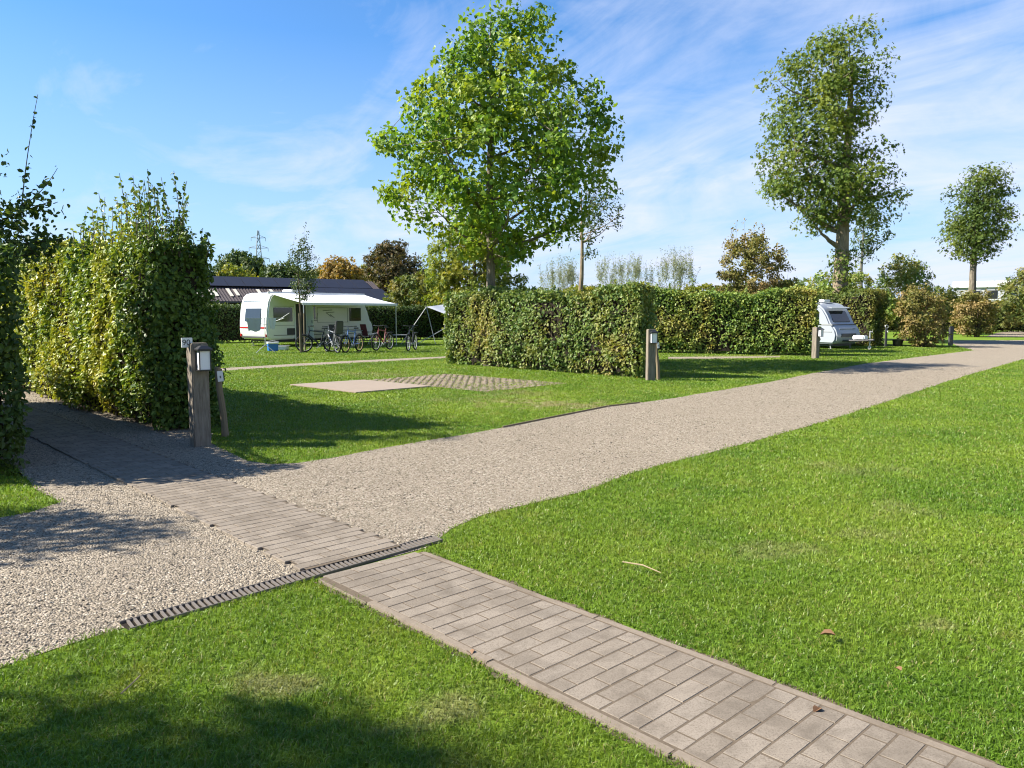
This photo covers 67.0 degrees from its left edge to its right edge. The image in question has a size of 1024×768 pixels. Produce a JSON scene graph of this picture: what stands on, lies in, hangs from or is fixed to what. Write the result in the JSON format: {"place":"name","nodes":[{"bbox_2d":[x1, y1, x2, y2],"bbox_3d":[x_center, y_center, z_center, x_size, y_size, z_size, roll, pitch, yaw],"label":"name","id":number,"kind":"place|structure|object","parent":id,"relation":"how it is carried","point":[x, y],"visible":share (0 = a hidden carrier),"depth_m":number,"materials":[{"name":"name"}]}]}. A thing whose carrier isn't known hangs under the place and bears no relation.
{"place":"outdoors","nodes":[
{"label":"outdoors","id":0,"kind":"place"},
{"bbox_2d":[202,276,391,309],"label":"barn","id":1,"kind":"structure","parent":0,"point":[233,290],"depth_m":49.00,"materials":[{"name":"grey metal"}]},
{"bbox_2d":[221,356,445,370],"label":"gravel track","id":2,"kind":"structure","parent":0,"point":[283,365],"depth_m":24.08,"materials":[{"name":"beige gravel"}]},
{"bbox_2d":[374,374,563,391],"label":"paver field","id":3,"kind":"structure","parent":0,"point":[454,380],"depth_m":17.77,"materials":[{"name":"grey concrete"}]},
{"bbox_2d":[1,399,988,767],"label":"brick path","id":4,"kind":"structure","parent":0,"point":[179,477],"depth_m":3.78,"materials":[{"name":"grey brick"}]},
{"bbox_2d":[12,399,399,569],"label":"paved path","id":5,"kind":"structure","parent":4,"relation":"attached to","point":[397,545],"depth_m":5.92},
{"bbox_2d":[119,535,443,630],"bbox_3d":[-1.244,1.161,4.700,0.134,0.018,2.119,5,7,43],"label":"drain channel","id":6,"kind":"object","parent":4,"relation":"on","point":[187,608],"visible":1,"depth_m":4.51,"materials":[{"name":"metal"}]},
{"bbox_2d":[813,705,821,711],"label":"fallen leaf","id":7,"kind":"object","parent":4,"relation":"on","point":[816,708],"visible":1,"depth_m":3.08,"materials":[{"name":"brown plant"}]},
{"bbox_2d":[315,581,688,767],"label":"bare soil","id":8,"kind":"structure","parent":0,"point":[508,679],"depth_m":3.40,"materials":[{"name":"brown soil"}]},
{"bbox_2d":[319,552,1005,767],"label":"path edging","id":9,"kind":"object","parent":8,"relation":"on","point":[619,727],"visible":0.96,"depth_m":3.30,"materials":[{"name":"grey concrete"}]},
{"bbox_2d":[0,330,1023,767],"bbox_3d":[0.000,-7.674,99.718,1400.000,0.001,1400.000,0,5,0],"label":"ground","id":10,"kind":"structure","parent":0,"point":[590,570],"depth_m":4.29,"materials":[{"name":"green plant"}]},
{"bbox_2d":[0,240,33,468],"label":"hornbeam hedge","id":11,"kind":"object","parent":10,"relation":"on","point":[13,364],"visible":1,"depth_m":7.80,"materials":[{"name":"plant"}]},
{"bbox_2d":[0,95,88,272],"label":"pear tree","id":12,"kind":"object","parent":10,"relation":"on","point":[32,249],"visible":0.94,"depth_m":9.53,"materials":[{"name":"green plant"}]},
{"bbox_2d":[0,169,230,430],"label":"hornbeam hedge","id":13,"kind":"object","parent":10,"relation":"on","point":[111,325],"visible":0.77,"depth_m":10.96,"materials":[{"name":"plant"}]},
{"bbox_2d":[120,675,140,693],"bbox_3d":[-1.589,1.253,3.240,0.022,0.023,0.152,0,5,3],"label":"dry twig","id":14,"kind":"object","parent":10,"relation":"on","point":[126,688],"visible":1,"depth_m":3.21,"materials":[{"name":"grey wood"}]},
{"bbox_2d":[196,258,217,275],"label":"broadleaf tree","id":15,"kind":"object","parent":10,"relation":"on","point":[212,273],"depth_m":65.86,"materials":[{"name":"green plant"}]},
{"bbox_2d":[214,367,228,436],"bbox_3d":[-3.721,0.257,9.918,0.160,0.955,0.100,0,5,0],"label":"marker post","id":16,"kind":"object","parent":10,"relation":"on","point":[219,378],"visible":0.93,"depth_m":9.89,"materials":[{"name":"brown wood"}]},
{"bbox_2d":[214,262,258,276],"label":"broadleaf tree","id":17,"kind":"object","parent":10,"relation":"on","point":[233,271],"visible":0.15,"depth_m":66.56,"materials":[{"name":"green plant"}]},
{"bbox_2d":[208,248,267,276],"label":"broadleaf tree","id":18,"kind":"object","parent":10,"relation":"on","point":[236,257],"visible":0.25,"depth_m":72.81,"materials":[{"name":"green plant"}]},
{"bbox_2d":[249,230,269,261],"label":"pylon","id":19,"kind":"object","parent":10,"relation":"on","point":[259,244],"visible":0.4,"depth_m":246.48,"materials":[{"name":"metal"}]},
{"bbox_2d":[245,313,288,352],"bbox_3d":[-9.619,-2.020,30.494,1.687,1.572,0.728,-2,6,-20],"label":"drying rack","id":20,"kind":"object","parent":10,"relation":"on","point":[264,324],"visible":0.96,"depth_m":30.40,"materials":[{"name":"metal"}]},
{"bbox_2d":[246,318,261,331],"bbox_3d":[-9.983,-2.285,29.963,0.560,0.530,0.046,-2,6,-20],"label":"towel","id":21,"kind":"object","parent":20,"relation":"hanging from","point":[254,324],"visible":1,"depth_m":29.96,"materials":[{"name":"fabric"}]},
{"bbox_2d":[268,318,275,329],"bbox_3d":[-9.353,-2.346,30.188,0.300,0.450,0.046,-2,6,-20],"label":"towel","id":22,"kind":"object","parent":20,"relation":"hanging from","point":[272,321],"visible":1,"depth_m":30.18,"materials":[{"name":"fabric"}]},
{"bbox_2d":[266,340,278,350],"bbox_3d":[-9.806,-1.563,31.692,0.491,0.439,0.300,-3,6,-30],"label":"cool box","id":23,"kind":"object","parent":10,"relation":"on","point":[273,346],"visible":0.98,"depth_m":31.58,"materials":[{"name":"blue plastic"}]},
{"bbox_2d":[259,259,308,278],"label":"broadleaf tree","id":24,"kind":"object","parent":10,"relation":"on","point":[276,270],"visible":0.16,"depth_m":68.19,"materials":[{"name":"green plant"}]},
{"bbox_2d":[278,345,289,349],"bbox_3d":[-9.743,-1.530,32.705,0.630,0.185,0.430,0,5,0],"label":"wash basin","id":25,"kind":"object","parent":10,"relation":"on","point":[283,347],"visible":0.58,"depth_m":32.53,"materials":[{"name":"plastic"}]},
{"bbox_2d":[299,313,301,352],"bbox_3d":[-8.245,-1.948,30.103,0.079,1.601,0.065,0,5,0],"label":"tree stake","id":26,"kind":"object","parent":10,"relation":"on","point":[300,334],"visible":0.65,"depth_m":30.08,"materials":[{"name":"brown wood"}]},
{"bbox_2d":[286,222,320,351],"bbox_3d":[-8.222,-3.803,30.528,1.336,5.130,1.234,0,5,0],"label":"young tree","id":27,"kind":"object","parent":10,"relation":"on","point":[308,284],"visible":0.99,"depth_m":30.42,"materials":[{"name":"green plant"}]},
{"bbox_2d":[303,313,305,350],"bbox_3d":[-8.348,-2.044,31.133,0.079,1.601,0.065,0,5,0],"label":"tree stake","id":28,"kind":"object","parent":10,"relation":"on","point":[304,330],"visible":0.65,"depth_m":31.09,"materials":[{"name":"brown wood"}]},
{"bbox_2d":[305,264,323,278],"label":"broadleaf tree","id":29,"kind":"object","parent":10,"relation":"on","point":[317,272],"visible":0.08,"depth_m":78.29,"materials":[{"name":"green plant"}]},
{"bbox_2d":[295,325,339,351],"bbox_3d":[-7.763,-1.804,30.936,1.774,1.062,0.637,-1,5,-10],"label":"bicycle","id":30,"kind":"object","parent":10,"relation":"on","point":[320,343],"visible":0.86,"depth_m":30.89,"materials":[{"name":"metal"}]},
{"bbox_2d":[240,289,396,345],"bbox_3d":[-8.596,-3.243,37.705,4.910,2.681,7.487,4,7,40],"label":"caravan","id":31,"kind":"object","parent":10,"relation":"on","point":[319,310],"visible":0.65,"depth_m":36.23,"materials":[{"name":"white metal"}]},
{"bbox_2d":[198,302,448,342],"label":"hornbeam hedge","id":32,"kind":"object","parent":10,"relation":"on","point":[227,323],"visible":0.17,"depth_m":44.12,"materials":[{"name":"plant"}]},
{"bbox_2d":[322,321,342,352],"bbox_3d":[-7.112,-1.869,30.555,0.638,1.262,1.774,-4,6,-35],"label":"bicycle","id":33,"kind":"object","parent":10,"relation":"on","point":[338,329],"visible":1,"depth_m":30.08,"materials":[{"name":"metal"}]},
{"bbox_2d":[329,324,344,343],"bbox_3d":[-8.279,-2.303,36.586,0.642,1.021,0.550,3,6,30],"label":"camp chair","id":34,"kind":"object","parent":10,"relation":"on","point":[331,328],"visible":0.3,"depth_m":36.64,"materials":[{"name":"fabric"}]},
{"bbox_2d":[318,255,370,281],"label":"broadleaf tree","id":35,"kind":"object","parent":10,"relation":"on","point":[333,268],"visible":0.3,"depth_m":70.42,"materials":[{"name":"orange plant"}]},
{"bbox_2d":[341,326,363,352],"bbox_3d":[-6.368,-1.794,30.831,0.637,1.062,1.774,2,6,18],"label":"bicycle","id":36,"kind":"object","parent":10,"relation":"on","point":[353,343],"visible":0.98,"depth_m":30.91,"materials":[{"name":"metal"}]},
{"bbox_2d":[290,380,431,393],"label":"concrete slab","id":37,"kind":"structure","parent":10,"relation":"on","point":[357,386],"depth_m":16.60,"materials":[{"name":"grey concrete"}]},
{"bbox_2d":[360,324,375,344],"bbox_3d":[-7.026,-2.408,37.716,0.550,1.021,0.642,4,7,40],"label":"camp chair","id":38,"kind":"object","parent":10,"relation":"on","point":[365,332],"visible":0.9,"depth_m":37.52,"materials":[{"name":"red fabric"}]},
{"bbox_2d":[371,325,393,350],"bbox_3d":[-5.434,-1.950,32.514,0.637,1.062,1.774,2,6,22],"label":"bicycle","id":39,"kind":"object","parent":10,"relation":"on","point":[385,337],"visible":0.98,"depth_m":32.41,"materials":[{"name":"metal"}]},
{"bbox_2d":[358,238,435,304],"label":"broadleaf tree","id":40,"kind":"object","parent":10,"relation":"on","point":[387,258],"visible":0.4,"depth_m":58.39,"materials":[{"name":"brown plant"}]},
{"bbox_2d":[403,325,417,350],"bbox_3d":[-4.169,-1.915,32.132,0.637,1.062,1.774,1,5,8],"label":"bicycle","id":41,"kind":"object","parent":10,"relation":"on","point":[412,341],"visible":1,"depth_m":32.17,"materials":[{"name":"metal"}]},
{"bbox_2d":[382,271,440,310],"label":"leafy shrub","id":42,"kind":"object","parent":10,"relation":"on","point":[416,293],"visible":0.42,"depth_m":47.77,"materials":[{"name":"green plant"}]},
{"bbox_2d":[401,305,449,343],"bbox_3d":[-3.338,-3.026,39.061,2.423,2.014,4.172,4,7,36],"label":"tarp shelter","id":43,"kind":"object","parent":10,"relation":"on","point":[439,308],"visible":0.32,"depth_m":38.50,"materials":[{"name":"fabric"}]},
{"bbox_2d":[417,228,531,314],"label":"broadleaf tree","id":44,"kind":"object","parent":10,"relation":"on","point":[452,275],"visible":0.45,"depth_m":42.65,"materials":[{"name":"green plant"}]},
{"bbox_2d":[365,0,625,365],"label":"plane tree","id":45,"kind":"object","parent":10,"relation":"on","point":[487,123],"visible":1,"depth_m":21.41,"materials":[{"name":"green plant"}]},
{"bbox_2d":[442,277,659,378],"bbox_3d":[0.722,-1.596,21.379,1.102,2.531,7.753,-5,7,-45],"label":"hornbeam hedge","id":46,"kind":"object","parent":10,"relation":"on","point":[565,331],"visible":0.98,"depth_m":20.66,"materials":[{"name":"plant"}]},
{"bbox_2d":[537,253,579,290],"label":"willow shrub","id":47,"kind":"object","parent":10,"relation":"on","point":[569,275],"visible":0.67,"depth_m":49.22,"materials":[{"name":"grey plant"}]},
{"bbox_2d":[568,169,624,303],"bbox_3d":[3.442,-4.871,30.575,2.141,7.276,1.835,4,7,40],"label":"slender tree","id":48,"kind":"object","parent":10,"relation":"on","point":[588,240],"visible":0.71,"depth_m":30.46,"materials":[{"name":"green plant"}]},
{"bbox_2d":[591,251,656,286],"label":"willow shrub","id":49,"kind":"object","parent":10,"relation":"on","point":[636,271],"visible":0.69,"depth_m":49.57,"materials":[{"name":"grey plant"}]},
{"bbox_2d":[537,274,744,303],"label":"hornbeam hedge","id":50,"kind":"object","parent":10,"relation":"on","point":[705,286],"visible":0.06,"depth_m":41.69,"materials":[{"name":"plant"}]},
{"bbox_2d":[622,561,660,572],"bbox_3d":[0.799,1.118,4.748,0.279,0.020,0.024,5,7,42],"label":"dry twig","id":51,"kind":"object","parent":10,"relation":"on","point":[641,565],"visible":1,"depth_m":4.75,"materials":[{"name":"beige wood"}]},
{"bbox_2d":[646,329,658,380],"bbox_3d":[3.266,-0.655,18.043,0.198,1.240,0.333,-1,5,-8],"label":"lamp post","id":52,"kind":"object","parent":10,"relation":"on","point":[651,338],"visible":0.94,"depth_m":18.04,"materials":[{"name":"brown wood"}]},
{"bbox_2d":[656,342,659,379],"bbox_3d":[3.449,-0.542,18.345,0.155,0.984,0.100,0,5,0],"label":"marker post","id":53,"kind":"object","parent":10,"relation":"on","point":[657,366],"visible":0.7,"depth_m":18.32,"materials":[{"name":"brown wood"}]},
{"bbox_2d":[655,245,700,289],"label":"willow shrub","id":54,"kind":"object","parent":10,"relation":"on","point":[681,269],"visible":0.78,"depth_m":49.18,"materials":[{"name":"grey plant"}]},
{"bbox_2d":[605,277,821,355],"bbox_3d":[7.472,-2.641,29.786,8.337,3.055,1.337,2,6,21],"label":"hornbeam hedge","id":55,"kind":"object","parent":10,"relation":"on","point":[776,321],"visible":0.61,"depth_m":29.08,"materials":[{"name":"plant"}]},
{"bbox_2d":[436,276,1022,298],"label":"wood","id":56,"kind":"object","parent":10,"relation":"on","point":[801,283],"depth_m":134.55,"materials":[{"name":"green plant"}]},
{"bbox_2d":[714,218,799,298],"bbox_3d":[9.756,-4.005,31.211,3.145,5.406,3.098,5,7,41],"label":"leafy shrub","id":57,"kind":"object","parent":10,"relation":"on","point":[749,255],"visible":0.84,"depth_m":30.74,"materials":[{"name":"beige plant"}]},
{"bbox_2d":[714,279,890,345],"bbox_3d":[13.968,-3.625,39.497,9.740,3.248,2.088,5,7,44],"label":"hornbeam hedge","id":58,"kind":"object","parent":10,"relation":"on","point":[866,308],"visible":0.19,"depth_m":36.30,"materials":[{"name":"plant"}]},
{"bbox_2d":[811,327,824,358],"bbox_3d":[10.548,-1.399,26.680,0.203,1.120,0.342,-4,7,-36],"label":"lamp post","id":59,"kind":"object","parent":10,"relation":"on","point":[817,333],"visible":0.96,"depth_m":26.66,"materials":[{"name":"brown wood"}]},
{"bbox_2d":[821,629,834,634],"bbox_3d":[1.529,1.205,3.743,0.052,0.024,0.052,-2,6,-24],"label":"fallen leaf","id":60,"kind":"object","parent":10,"relation":"on","point":[827,632],"visible":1,"depth_m":3.75,"materials":[{"name":"brown plant"}]},
{"bbox_2d":[750,13,913,299],"bbox_3d":[16.082,-10.206,39.429,7.815,16.259,7.031,2,6,23],"label":"ash tree","id":61,"kind":"object","parent":10,"relation":"on","point":[845,186],"visible":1,"depth_m":38.28,"materials":[{"name":"green plant"}]},
{"bbox_2d":[803,263,877,296],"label":"leafy shrub","id":62,"kind":"object","parent":10,"relation":"on","point":[861,277],"visible":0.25,"depth_m":44.23,"materials":[{"name":"green plant"}]},
{"bbox_2d":[817,299,873,348],"bbox_3d":[13.876,-2.775,34.738,1.754,2.297,5.191,-3,6,-32],"label":"caravan","id":63,"kind":"object","parent":10,"relation":"on","point":[839,326],"visible":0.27,"depth_m":33.67,"materials":[{"name":"silver metal"}]},
{"bbox_2d":[849,201,895,287],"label":"slender tree","id":64,"kind":"object","parent":10,"relation":"on","point":[868,241],"visible":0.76,"depth_m":54.15,"materials":[{"name":"green plant"}]},
{"bbox_2d":[884,325,888,346],"bbox_3d":[17.267,-2.215,35.622,0.158,1.028,0.220,-3,6,-26],"label":"tap post","id":65,"kind":"object","parent":10,"relation":"on","point":[886,333],"visible":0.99,"depth_m":35.64,"materials":[{"name":"grey plastic"}]},
{"bbox_2d":[892,339,903,346],"bbox_3d":[18.012,-1.918,36.122,0.510,0.325,0.510,0,5,0],"label":"bucket","id":66,"kind":"object","parent":10,"relation":"on","point":[897,342],"visible":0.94,"depth_m":35.96,"materials":[{"name":"black paint"}]},
{"bbox_2d":[872,249,937,340],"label":"leafy shrub","id":67,"kind":"object","parent":10,"relation":"on","point":[903,278],"visible":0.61,"depth_m":42.18,"materials":[{"name":"green plant"}]},
{"bbox_2d":[889,283,952,346],"bbox_3d":[18.764,-3.134,35.440,2.654,3.006,2.374,0,5,0],"label":"leafy shrub","id":68,"kind":"object","parent":10,"relation":"on","point":[913,329],"visible":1,"depth_m":35.08,"materials":[{"name":"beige plant"}]},
{"bbox_2d":[929,284,968,330],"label":"leafy shrub","id":69,"kind":"object","parent":10,"relation":"on","point":[950,295],"visible":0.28,"depth_m":56.14,"materials":[{"name":"green plant"}]},
{"bbox_2d":[948,326,953,345],"bbox_3d":[20.966,-2.284,36.956,0.170,0.960,0.150,0,5,0],"label":"bollard post","id":70,"kind":"object","parent":10,"relation":"on","point":[951,331],"visible":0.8,"depth_m":36.90,"materials":[{"name":"grey plastic"}]},
{"bbox_2d":[881,288,1023,331],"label":"hornbeam hedge","id":71,"kind":"object","parent":10,"relation":"on","point":[999,325],"visible":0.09,"depth_m":62.21,"materials":[{"name":"plant"}]},
{"bbox_2d":[950,287,1002,336],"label":"leafy shrub","id":72,"kind":"object","parent":10,"relation":"on","point":[970,318],"visible":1,"depth_m":49.50,"materials":[{"name":"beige plant"}]},
{"bbox_2d":[931,161,1023,300],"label":"ash tree","id":73,"kind":"object","parent":10,"relation":"on","point":[977,235],"visible":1,"depth_m":58.29,"materials":[{"name":"green plant"}]},
{"bbox_2d":[952,281,1021,300],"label":"mobile home","id":74,"kind":"object","parent":10,"relation":"on","point":[982,286],"visible":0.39,"depth_m":71.74,"materials":[{"name":"white metal"}]},
{"bbox_2d":[987,290,997,299],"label":"window","id":75,"kind":"structure","parent":74,"relation":"in","point":[994,296],"depth_m":71.50,"materials":[{"name":"grey glass"}]},
{"bbox_2d":[991,267,1023,328],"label":"leafy shrub","id":76,"kind":"object","parent":10,"relation":"on","point":[1017,314],"visible":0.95,"depth_m":55.51,"materials":[{"name":"green plant"}]},
{"bbox_2d":[0,340,1023,665],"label":"gravel road","id":77,"kind":"structure","parent":0,"point":[984,354],"depth_m":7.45,"materials":[{"name":"grey gravel"}]},
{"bbox_2d":[181,338,212,446],"bbox_3d":[-3.721,0.123,9.162,0.280,1.338,0.342,-4,7,-40],"label":"lamp post","id":78,"kind":"object","parent":77,"relation":"on","point":[199,366],"visible":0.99,"depth_m":9.16,"materials":[{"name":"brown wood"}]},
{"bbox_2d":[502,402,639,427],"bbox_3d":[1.000,0.457,12.223,0.178,0.028,3.769,4,7,39],"label":"board edging","id":79,"kind":"object","parent":77,"relation":"on","point":[568,414],"visible":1,"depth_m":12.04,"materials":[{"name":"brown wood"}]},
{"bbox_2d":[0,0,1023,297],"label":"sky","id":80,"kind":"structure","parent":0,"point":[265,109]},
{"bbox_2d":[668,356,779,358],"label":"gravel track","id":81,"kind":"structure","parent":0,"point":[721,357],"depth_m":27.25,"materials":[{"name":"beige gravel"}]},
{"bbox_2d":[986,331,1023,336],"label":"gravel road","id":82,"kind":"structure","parent":0,"point":[1011,334],"depth_m":55.11,"materials":[{"name":"beige gravel"}]}
]}

